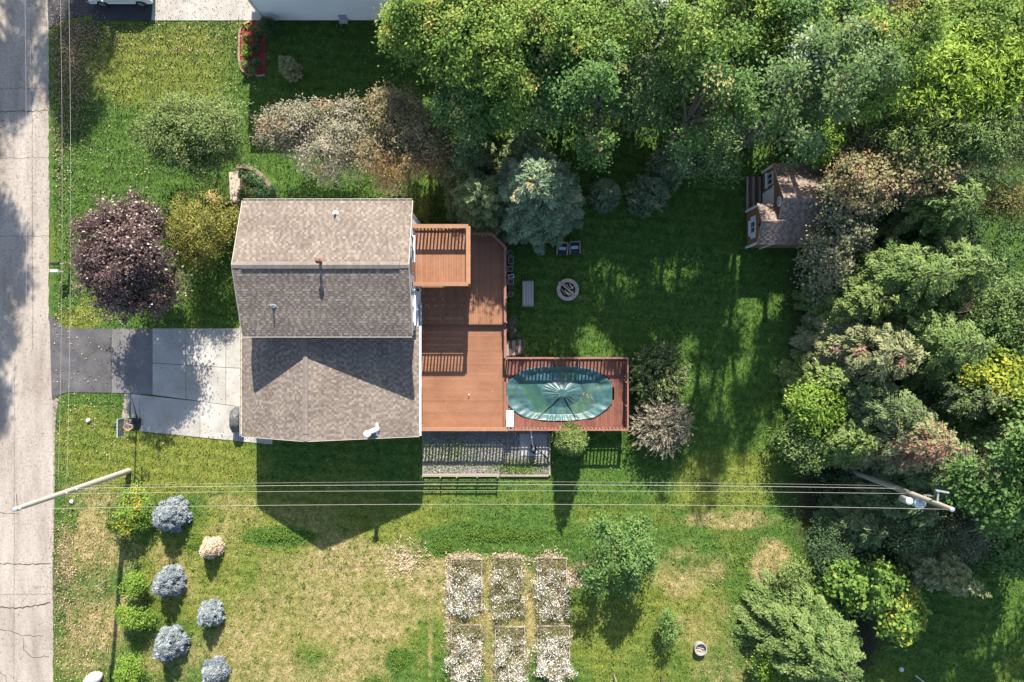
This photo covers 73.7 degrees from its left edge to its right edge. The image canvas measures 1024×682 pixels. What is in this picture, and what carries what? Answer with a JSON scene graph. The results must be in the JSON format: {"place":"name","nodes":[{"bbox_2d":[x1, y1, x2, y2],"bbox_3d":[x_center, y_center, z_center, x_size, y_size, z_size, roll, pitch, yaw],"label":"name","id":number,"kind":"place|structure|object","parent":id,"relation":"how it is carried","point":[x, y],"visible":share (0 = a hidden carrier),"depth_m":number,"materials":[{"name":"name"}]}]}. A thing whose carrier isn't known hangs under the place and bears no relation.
{"place":"outdoors","nodes":[
{"label":"outdoors","id":0,"kind":"place"},
{"bbox_2d":[0,0,53,681],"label":"road","id":1,"kind":"structure","parent":0,"point":[25,558],"depth_m":45.99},
{"bbox_2d":[48,0,150,29],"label":"neighbour driveway","id":2,"kind":"structure","parent":0,"point":[123,12],"depth_m":45.98,"materials":[{"name":"black asphalt"}]},
{"bbox_2d":[49,314,272,443],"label":"driveway","id":3,"kind":"structure","parent":0,"point":[171,378],"depth_m":45.97,"materials":[{"name":"grey concrete"}]},
{"bbox_2d":[151,0,260,20],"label":"neighbour patio","id":4,"kind":"structure","parent":0,"point":[235,9],"depth_m":45.98,"materials":[{"name":"concrete"}]},
{"bbox_2d":[48,0,1023,681],"bbox_3d":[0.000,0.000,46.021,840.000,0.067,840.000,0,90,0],"label":"lawn","id":5,"kind":"structure","parent":0,"point":[702,470],"depth_m":46.02,"materials":[{"name":"plant"}]},
{"bbox_2d":[101,481,154,539],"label":"young shrub","id":6,"kind":"object","parent":5,"relation":"on","point":[132,515],"visible":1,"depth_m":44.38,"materials":[{"name":"green plant"}]},
{"bbox_2d":[64,185,199,328],"bbox_3d":[-22.814,-5.007,41.813,6.858,8.374,8.090,-36,90,0],"label":"maroon maple","id":7,"kind":"object","parent":5,"relation":"on","point":[111,260],"visible":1,"depth_m":39.55,"materials":[{"name":"purple plant"}]},
{"bbox_2d":[151,563,186,597],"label":"blue spruce","id":8,"kind":"object","parent":5,"relation":"on","point":[169,579],"visible":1,"depth_m":44.99,"materials":[{"name":"grey plant"}]},
{"bbox_2d":[152,624,190,661],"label":"blue spruce","id":9,"kind":"object","parent":5,"relation":"on","point":[171,642],"visible":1,"depth_m":45.00,"materials":[{"name":"grey plant"}]},
{"bbox_2d":[151,494,192,532],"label":"blue spruce","id":10,"kind":"object","parent":5,"relation":"on","point":[172,519],"visible":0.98,"depth_m":44.85,"materials":[{"name":"grey plant"}]},
{"bbox_2d":[122,86,259,190],"bbox_3d":[-19.768,-12.606,42.994,8.597,6.012,6.366,0,90,0],"label":"ornamental tree","id":11,"kind":"object","parent":5,"relation":"on","point":[191,139],"visible":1,"depth_m":41.37,"materials":[{"name":"green plant"}]},
{"bbox_2d":[162,172,240,276],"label":"ornamental tree","id":12,"kind":"object","parent":5,"relation":"on","point":[205,227],"visible":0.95,"depth_m":42.27,"materials":[{"name":"yellow plant"}]},
{"bbox_2d":[248,0,392,19],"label":"neighbour house","id":13,"kind":"structure","parent":5,"relation":"on","point":[314,9],"depth_m":44.38,"materials":[{"name":"white plastic"}]},
{"bbox_2d":[247,89,400,190],"bbox_3d":[-11.663,-12.599,43.158,10.580,5.685,6.410,0,90,0],"label":"pale tree","id":14,"kind":"object","parent":5,"relation":"on","point":[300,126],"visible":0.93,"depth_m":41.72,"materials":[{"name":"grey plant"}]},
{"bbox_2d":[231,199,422,441],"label":"house","id":15,"kind":"structure","parent":5,"relation":"on","point":[328,299],"depth_m":38.88,"materials":[{"name":"brown tile"}]},
{"bbox_2d":[412,224,470,287],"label":"balcony","id":16,"kind":"structure","parent":15,"relation":"attached to","point":[429,256],"depth_m":41.95,"materials":[{"name":"brown wood"}]},
{"bbox_2d":[163,515,613,681],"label":"clover","id":17,"kind":"object","parent":5,"relation":"on","point":[399,660],"visible":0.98,"depth_m":45.90,"materials":[{"name":"green plant"}]},
{"bbox_2d":[0,0,778,681],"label":"fallen leaves","id":18,"kind":"object","parent":5,"relation":"on","point":[70,46],"visible":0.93,"depth_m":45.94,"materials":[{"name":"brown plant"}]},
{"bbox_2d":[348,77,460,202],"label":"pale tree","id":19,"kind":"object","parent":5,"relation":"on","point":[400,117],"visible":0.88,"depth_m":41.03,"materials":[{"name":"brown plant"}]},
{"bbox_2d":[371,0,460,90],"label":"broadleaf tree","id":20,"kind":"object","parent":5,"relation":"on","point":[406,25],"visible":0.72,"depth_m":37.05,"materials":[{"name":"green plant"}]},
{"bbox_2d":[52,221,839,681],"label":"weed tufts","id":21,"kind":"object","parent":5,"relation":"on","point":[424,557],"visible":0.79,"depth_m":45.91,"materials":[{"name":"green plant"}]},
{"bbox_2d":[421,232,507,430],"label":"deck","id":22,"kind":"structure","parent":5,"relation":"on","point":[461,307],"depth_m":45.05,"materials":[{"name":"brown wood"}]},
{"bbox_2d":[451,624,480,676],"bbox_3d":[-3.079,20.803,45.891,2.008,0.222,3.481,0,90,0],"label":"raised garden bed","id":23,"kind":"object","parent":5,"relation":"on","point":[470,639],"visible":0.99,"depth_m":45.84,"materials":[{"name":"soil"}]},
{"bbox_2d":[441,617,486,681],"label":"dry weeds","id":24,"kind":"object","parent":23,"relation":"on","point":[466,647],"visible":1,"depth_m":45.51,"materials":[{"name":"beige plant"}]},
{"bbox_2d":[451,558,481,609],"bbox_3d":[-3.046,16.351,45.891,2.075,0.222,3.414,0,90,0],"label":"raised garden bed","id":25,"kind":"object","parent":5,"relation":"on","point":[455,582],"visible":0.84,"depth_m":45.84,"materials":[{"name":"soil"}]},
{"bbox_2d":[440,553,487,619],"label":"dry weeds","id":26,"kind":"object","parent":25,"relation":"on","point":[473,581],"visible":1,"depth_m":45.50,"materials":[{"name":"beige plant"}]},
{"bbox_2d":[435,134,501,199],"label":"evergreen","id":27,"kind":"object","parent":5,"relation":"on","point":[465,163],"visible":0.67,"depth_m":42.66,"materials":[{"name":"green plant"}]},
{"bbox_2d":[425,77,522,157],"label":"broadleaf tree","id":28,"kind":"object","parent":5,"relation":"on","point":[464,114],"visible":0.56,"depth_m":38.73,"materials":[{"name":"green plant"}]},
{"bbox_2d":[445,171,504,237],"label":"gold tipped conifer","id":29,"kind":"object","parent":5,"relation":"on","point":[475,203],"visible":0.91,"depth_m":42.30,"materials":[{"name":"grey plant"}]},
{"bbox_2d":[409,0,550,138],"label":"broadleaf tree","id":30,"kind":"object","parent":5,"relation":"on","point":[478,42],"visible":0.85,"depth_m":36.23,"materials":[{"name":"green plant"}]},
{"bbox_2d":[378,536,584,649],"bbox_3d":[-1.843,15.094,45.934,13.873,0.327,8.621,-25,90,0],"label":"straw","id":31,"kind":"object","parent":5,"relation":"on","point":[474,557],"visible":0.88,"depth_m":45.93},
{"bbox_2d":[422,431,548,473],"bbox_3d":[-1.786,7.395,46.010,8.490,0.050,3.100,0,90,0],"label":"gravel bed","id":32,"kind":"object","parent":5,"relation":"on","point":[513,446],"visible":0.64,"depth_m":45.98,"materials":[{"name":"grey gravel"}]},
{"bbox_2d":[494,557,521,609],"bbox_3d":[-0.268,16.317,45.891,1.874,0.222,3.481,0,90,0],"label":"raised garden bed","id":33,"kind":"object","parent":5,"relation":"on","point":[507,576],"visible":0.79,"depth_m":45.84,"materials":[{"name":"plant"}]},
{"bbox_2d":[486,552,531,621],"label":"dry weeds","id":34,"kind":"object","parent":33,"relation":"on","point":[507,594],"visible":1,"depth_m":45.50,"materials":[{"name":"beige plant"}]},
{"bbox_2d":[495,626,524,679],"bbox_3d":[-0.134,20.970,45.891,2.008,0.222,3.548,0,90,0],"label":"raised garden bed","id":35,"kind":"object","parent":5,"relation":"on","point":[518,635],"visible":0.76,"depth_m":45.84,"materials":[{"name":"soil"}]},
{"bbox_2d":[486,624,533,681],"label":"dry weeds","id":36,"kind":"object","parent":35,"relation":"on","point":[504,650],"visible":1,"depth_m":45.51,"materials":[{"name":"beige plant"}]},
{"bbox_2d":[499,128,552,162],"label":"evergreen","id":37,"kind":"object","parent":5,"relation":"on","point":[519,149],"visible":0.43,"depth_m":42.34,"materials":[{"name":"green plant"}]},
{"bbox_2d":[492,148,585,255],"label":"blue green conifer","id":38,"kind":"object","parent":5,"relation":"on","point":[539,192],"visible":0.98,"depth_m":41.45,"materials":[{"name":"grey plant"}]},
{"bbox_2d":[483,37,606,152],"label":"broadleaf tree","id":39,"kind":"object","parent":5,"relation":"on","point":[548,115],"visible":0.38,"depth_m":37.65,"materials":[{"name":"green plant"}]},
{"bbox_2d":[537,557,566,612],"bbox_3d":[2.678,16.418,45.891,2.008,0.222,3.682,0,90,0],"label":"raised garden bed","id":40,"kind":"object","parent":5,"relation":"on","point":[564,577],"visible":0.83,"depth_m":45.84,"materials":[{"name":"soil"}]},
{"bbox_2d":[529,552,574,621],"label":"dry weeds","id":41,"kind":"object","parent":40,"relation":"on","point":[560,565],"visible":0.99,"depth_m":45.52,"materials":[{"name":"beige plant"}]},
{"bbox_2d":[537,625,569,676],"bbox_3d":[2.778,20.836,45.891,2.209,0.222,3.414,0,90,0],"label":"raised garden bed","id":42,"kind":"object","parent":5,"relation":"on","point":[550,637],"visible":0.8,"depth_m":45.84,"materials":[{"name":"soil"}]},
{"bbox_2d":[531,619,577,681],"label":"dry weeds","id":43,"kind":"object","parent":42,"relation":"on","point":[564,638],"visible":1,"depth_m":45.51,"materials":[{"name":"beige plant"}]},
{"bbox_2d":[506,366,611,420],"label":"swimming pool","id":44,"kind":"structure","parent":5,"relation":"on","point":[550,393],"depth_m":45.12,"materials":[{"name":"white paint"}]},
{"bbox_2d":[506,357,628,431],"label":"pool deck","id":45,"kind":"structure","parent":5,"relation":"on","point":[613,369],"depth_m":44.92,"materials":[{"name":"brown wood"}]},
{"bbox_2d":[551,421,589,457],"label":"shrub","id":46,"kind":"object","parent":5,"relation":"on","point":[573,441],"visible":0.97,"depth_m":43.37,"materials":[{"name":"green plant"}]},
{"bbox_2d":[504,0,663,73],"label":"broadleaf tree","id":47,"kind":"object","parent":5,"relation":"on","point":[570,25],"visible":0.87,"depth_m":35.14,"materials":[{"name":"green plant"}]},
{"bbox_2d":[534,35,640,181],"bbox_3d":[3.990,-13.153,39.445,5.237,13.110,7.985,18,90,0],"label":"broadleaf tree","id":48,"kind":"object","parent":5,"relation":"on","point":[592,74],"visible":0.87,"depth_m":35.48,"materials":[{"name":"green plant"}]},
{"bbox_2d":[587,178,621,214],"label":"pine","id":49,"kind":"object","parent":5,"relation":"on","point":[606,193],"visible":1,"depth_m":44.36,"materials":[{"name":"green plant"}]},
{"bbox_2d":[569,510,663,604],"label":"young tree","id":50,"kind":"object","parent":5,"relation":"on","point":[636,552],"visible":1,"depth_m":42.55,"materials":[{"name":"green plant"}]},
{"bbox_2d":[623,173,670,219],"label":"pine","id":51,"kind":"object","parent":5,"relation":"on","point":[656,195],"visible":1,"depth_m":44.21,"materials":[{"name":"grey plant"}]},
{"bbox_2d":[600,53,693,148],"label":"broadleaf tree","id":52,"kind":"object","parent":5,"relation":"on","point":[670,114],"visible":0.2,"depth_m":40.24,"materials":[{"name":"green plant"}]},
{"bbox_2d":[624,340,694,405],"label":"twiggy shrub","id":53,"kind":"object","parent":5,"relation":"on","point":[660,374],"visible":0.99,"depth_m":44.20,"materials":[{"name":"green plant"}]},
{"bbox_2d":[592,0,729,126],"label":"broadleaf tree","id":54,"kind":"object","parent":5,"relation":"on","point":[640,91],"visible":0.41,"depth_m":36.95,"materials":[{"name":"green plant"}]},
{"bbox_2d":[628,393,698,459],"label":"twiggy shrub","id":55,"kind":"object","parent":5,"relation":"on","point":[663,424],"visible":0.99,"depth_m":44.22,"materials":[{"name":"beige plant"}]},
{"bbox_2d":[644,145,689,191],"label":"pine","id":56,"kind":"object","parent":5,"relation":"on","point":[660,169],"visible":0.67,"depth_m":43.85,"materials":[{"name":"green plant"}]},
{"bbox_2d":[645,40,762,169],"bbox_3d":[10.292,-12.688,38.942,5.651,14.115,6.557,-13,90,0],"label":"broadleaf tree","id":57,"kind":"object","parent":5,"relation":"on","point":[714,73],"visible":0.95,"depth_m":35.01,"materials":[{"name":"green plant"}]},
{"bbox_2d":[669,106,756,192],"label":"broadleaf tree","id":58,"kind":"object","parent":5,"relation":"on","point":[725,161],"visible":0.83,"depth_m":38.94,"materials":[{"name":"green plant"}]},
{"bbox_2d":[663,69,770,160],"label":"broadleaf tree","id":59,"kind":"object","parent":5,"relation":"on","point":[706,113],"visible":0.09,"depth_m":40.60,"materials":[{"name":"green plant"}]},
{"bbox_2d":[427,0,1023,577],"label":"undergrowth","id":60,"kind":"object","parent":5,"relation":"on","point":[1003,254],"visible":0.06,"depth_m":45.51,"materials":[{"name":"green plant"}]},
{"bbox_2d":[651,0,802,93],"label":"broadleaf tree","id":61,"kind":"object","parent":5,"relation":"on","point":[698,23],"visible":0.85,"depth_m":32.77,"materials":[{"name":"green plant"}]},
{"bbox_2d":[745,163,834,248],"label":"garden shed","id":62,"kind":"structure","parent":5,"relation":"on","point":[776,219],"depth_m":43.16,"materials":[{"name":"brown"}]},
{"bbox_2d":[754,411,833,477],"bbox_3d":[18.907,6.370,44.165,4.547,3.671,4.892,-32,90,0],"label":"woodland bush","id":63,"kind":"object","parent":5,"relation":"on","point":[808,447],"visible":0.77,"depth_m":43.31,"materials":[{"name":"green plant"}]},
{"bbox_2d":[730,565,865,681],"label":"spruce","id":64,"kind":"object","parent":5,"relation":"on","point":[804,633],"visible":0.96,"depth_m":42.87,"materials":[{"name":"green plant"}]},
{"bbox_2d":[730,31,880,178],"bbox_3d":[13.936,-11.199,37.136,5.997,17.728,5.959,-16,90,0],"label":"broadleaf tree","id":65,"kind":"object","parent":5,"relation":"on","point":[848,84],"visible":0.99,"depth_m":31.54,"materials":[{"name":"green plant"}]},
{"bbox_2d":[727,0,892,113],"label":"broadleaf tree","id":66,"kind":"object","parent":5,"relation":"on","point":[796,8],"visible":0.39,"depth_m":35.44,"materials":[{"name":"green plant"}]},
{"bbox_2d":[766,112,854,174],"bbox_3d":[19.199,-12.555,43.369,4.729,5.263,4.467,44,90,0],"label":"woodland bush","id":67,"kind":"object","parent":5,"relation":"on","point":[834,134],"visible":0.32,"depth_m":41.65,"materials":[{"name":"green plant"}]},
{"bbox_2d":[775,347,849,404],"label":"spruce","id":68,"kind":"object","parent":5,"relation":"on","point":[794,373],"visible":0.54,"depth_m":43.97,"materials":[{"name":"green plant"}]},
{"bbox_2d":[781,370,849,439],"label":"woodland bush","id":69,"kind":"object","parent":5,"relation":"on","point":[814,406],"visible":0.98,"depth_m":42.19,"materials":[{"name":"green plant"}]},
{"bbox_2d":[787,220,858,308],"bbox_3d":[19.548,-5.404,43.441,4.399,5.119,5.841,34,90,0],"label":"woodland bush","id":70,"kind":"object","parent":5,"relation":"on","point":[823,263],"visible":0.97,"depth_m":41.76,"materials":[{"name":"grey plant"}]},
{"bbox_2d":[743,12,911,148],"bbox_3d":[15.910,-13.700,38.075,6.218,15.851,5.536,-27,90,0],"label":"broadleaf tree","id":71,"kind":"object","parent":5,"relation":"on","point":[890,63],"visible":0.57,"depth_m":31.63,"materials":[{"name":"green plant"}]},
{"bbox_2d":[784,410,878,471],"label":"spruce","id":72,"kind":"object","parent":5,"relation":"on","point":[844,447],"visible":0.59,"depth_m":41.84,"materials":[{"name":"green plant"}]},
{"bbox_2d":[789,503,886,577],"bbox_3d":[21.639,13.835,44.473,5.188,3.054,5.670,-37,90,0],"label":"woodland bush","id":73,"kind":"object","parent":5,"relation":"on","point":[832,550],"visible":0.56,"depth_m":44.28,"materials":[{"name":"green plant"}]},
{"bbox_2d":[801,169,883,261],"bbox_3d":[20.296,-7.769,43.121,5.515,5.757,6.103,0,90,0],"label":"woodland bush","id":74,"kind":"object","parent":5,"relation":"on","point":[854,228],"visible":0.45,"depth_m":41.35,"materials":[{"name":"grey plant"}]},
{"bbox_2d":[790,274,899,331],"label":"broadleaf tree","id":75,"kind":"object","parent":5,"relation":"on","point":[860,304],"visible":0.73,"depth_m":42.16,"materials":[{"name":"green plant"}]},
{"bbox_2d":[812,483,889,553],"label":"spruce","id":76,"kind":"object","parent":5,"relation":"on","point":[872,533],"visible":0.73,"depth_m":44.04,"materials":[{"name":"green plant"}]},
{"bbox_2d":[788,312,929,390],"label":"spruce","id":77,"kind":"object","parent":5,"relation":"on","point":[848,350],"visible":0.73,"depth_m":41.13,"materials":[{"name":"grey plant"}]},
{"bbox_2d":[813,551,914,620],"bbox_3d":[22.476,15.358,43.913,5.068,4.174,5.204,45,90,0],"label":"woodland bush","id":78,"kind":"object","parent":5,"relation":"on","point":[877,585],"visible":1,"depth_m":42.78,"materials":[{"name":"green plant"}]},
{"bbox_2d":[779,0,956,132],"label":"broadleaf tree","id":79,"kind":"object","parent":5,"relation":"on","point":[924,41],"visible":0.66,"depth_m":32.74,"materials":[{"name":"green plant"}]},
{"bbox_2d":[812,141,923,221],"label":"woodland tree","id":80,"kind":"object","parent":5,"relation":"on","point":[863,175],"visible":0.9,"depth_m":40.41,"materials":[{"name":"brown plant"}]},
{"bbox_2d":[835,376,927,434],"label":"spruce","id":81,"kind":"object","parent":5,"relation":"on","point":[864,397],"visible":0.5,"depth_m":40.45,"materials":[{"name":"green plant"}]},
{"bbox_2d":[801,234,965,323],"bbox_3d":[23.605,-3.412,40.833,7.855,10.491,7.360,36,90,0],"label":"spruce","id":82,"kind":"object","parent":5,"relation":"on","point":[894,266],"visible":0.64,"depth_m":39.97,"materials":[{"name":"green plant"}]},
{"bbox_2d":[836,467,942,534],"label":"spruce","id":83,"kind":"object","parent":5,"relation":"on","point":[879,501],"visible":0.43,"depth_m":43.03,"materials":[{"name":"green plant"}]},
{"bbox_2d":[873,582,932,650],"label":"woodland bush","id":84,"kind":"object","parent":5,"relation":"on","point":[908,620],"visible":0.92,"depth_m":42.67,"materials":[{"name":"green plant"}]},
{"bbox_2d":[843,396,969,477],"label":"spruce","id":85,"kind":"object","parent":5,"relation":"on","point":[902,446],"visible":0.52,"depth_m":39.15,"materials":[{"name":"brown plant"}]},
{"bbox_2d":[848,176,990,247],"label":"spruce","id":86,"kind":"object","parent":5,"relation":"on","point":[933,217],"visible":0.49,"depth_m":40.69,"materials":[{"name":"green plant"}]},
{"bbox_2d":[879,493,963,564],"bbox_3d":[26.031,11.767,43.662,5.885,4.676,4.904,0,90,0],"label":"woodland bush","id":87,"kind":"object","parent":5,"relation":"on","point":[921,539],"visible":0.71,"depth_m":42.54,"materials":[{"name":"green plant"}]},
{"bbox_2d":[855,94,992,181],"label":"woodland tree","id":88,"kind":"object","parent":5,"relation":"on","point":[915,136],"visible":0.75,"depth_m":39.15,"materials":[{"name":"green plant"}]},
{"bbox_2d":[878,133,971,213],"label":"woodland tree","id":89,"kind":"object","parent":5,"relation":"on","point":[935,185],"visible":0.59,"depth_m":39.68,"materials":[{"name":"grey plant"}]},
{"bbox_2d":[839,20,1023,148],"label":"woodland tree","id":90,"kind":"object","parent":5,"relation":"on","point":[960,75],"visible":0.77,"depth_m":37.89,"materials":[{"name":"green plant"}]},
{"bbox_2d":[866,301,999,392],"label":"spruce","id":91,"kind":"object","parent":5,"relation":"on","point":[940,339],"visible":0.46,"depth_m":39.22,"materials":[{"name":"green plant"}]},
{"bbox_2d":[870,420,1002,499],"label":"spruce","id":92,"kind":"object","parent":5,"relation":"on","point":[922,481],"visible":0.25,"depth_m":39.84,"materials":[{"name":"green plant"}]},
{"bbox_2d":[879,234,1007,312],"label":"spruce","id":93,"kind":"object","parent":5,"relation":"on","point":[962,253],"visible":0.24,"depth_m":39.41,"materials":[{"name":"green plant"}]},
{"bbox_2d":[894,542,992,597],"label":"juniper","id":94,"kind":"object","parent":5,"relation":"on","point":[951,573],"visible":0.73,"depth_m":41.97,"materials":[{"name":"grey plant"}]},
{"bbox_2d":[895,369,1014,427],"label":"spruce","id":95,"kind":"object","parent":5,"relation":"on","point":[961,404],"visible":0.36,"depth_m":40.20,"materials":[{"name":"green plant"}]},
{"bbox_2d":[922,369,1006,443],"bbox_3d":[28.175,3.674,42.930,6.097,6.140,5.227,0,90,0],"label":"woodland bush","id":96,"kind":"object","parent":5,"relation":"on","point":[973,427],"visible":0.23,"depth_m":41.04,"materials":[{"name":"green plant"}]},
{"bbox_2d":[921,0,1023,57],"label":"woodland tree","id":97,"kind":"object","parent":5,"relation":"on","point":[993,17],"visible":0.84,"depth_m":38.02,"materials":[{"name":"green plant"}]},
{"bbox_2d":[934,499,1013,564],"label":"woodland bush","id":98,"kind":"object","parent":5,"relation":"on","point":[968,541],"visible":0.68,"depth_m":42.62,"materials":[{"name":"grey plant"}]},
{"bbox_2d":[926,407,1023,547],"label":"broadleaf tree","id":99,"kind":"object","parent":5,"relation":"on","point":[1011,458],"visible":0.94,"depth_m":36.95,"materials":[{"name":"green plant"}]},
{"bbox_2d":[930,97,1023,177],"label":"woodland tree","id":100,"kind":"object","parent":5,"relation":"on","point":[992,147],"visible":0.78,"depth_m":38.45,"materials":[{"name":"green plant"}]},
{"bbox_2d":[954,269,1023,359],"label":"woodland tree","id":101,"kind":"object","parent":5,"relation":"on","point":[1012,302],"visible":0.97,"depth_m":39.22,"materials":[{"name":"green plant"}]},
{"bbox_2d":[956,343,1023,420],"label":"woodland tree","id":102,"kind":"object","parent":5,"relation":"on","point":[1006,373],"visible":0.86,"depth_m":39.02,"materials":[{"name":"yellow plant"}]},
{"bbox_2d":[974,170,1023,241],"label":"woodland tree","id":103,"kind":"object","parent":5,"relation":"on","point":[1008,202],"visible":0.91,"depth_m":40.73,"materials":[{"name":"green plant"}]},
{"bbox_2d":[976,25,1023,112],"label":"woodland tree","id":104,"kind":"object","parent":5,"relation":"on","point":[1017,52],"visible":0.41,"depth_m":37.66,"materials":[{"name":"green plant"}]},
{"bbox_2d":[977,517,1023,582],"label":"woodland bush","id":105,"kind":"object","parent":5,"relation":"on","point":[1011,555],"visible":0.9,"depth_m":41.99,"materials":[{"name":"green plant"}]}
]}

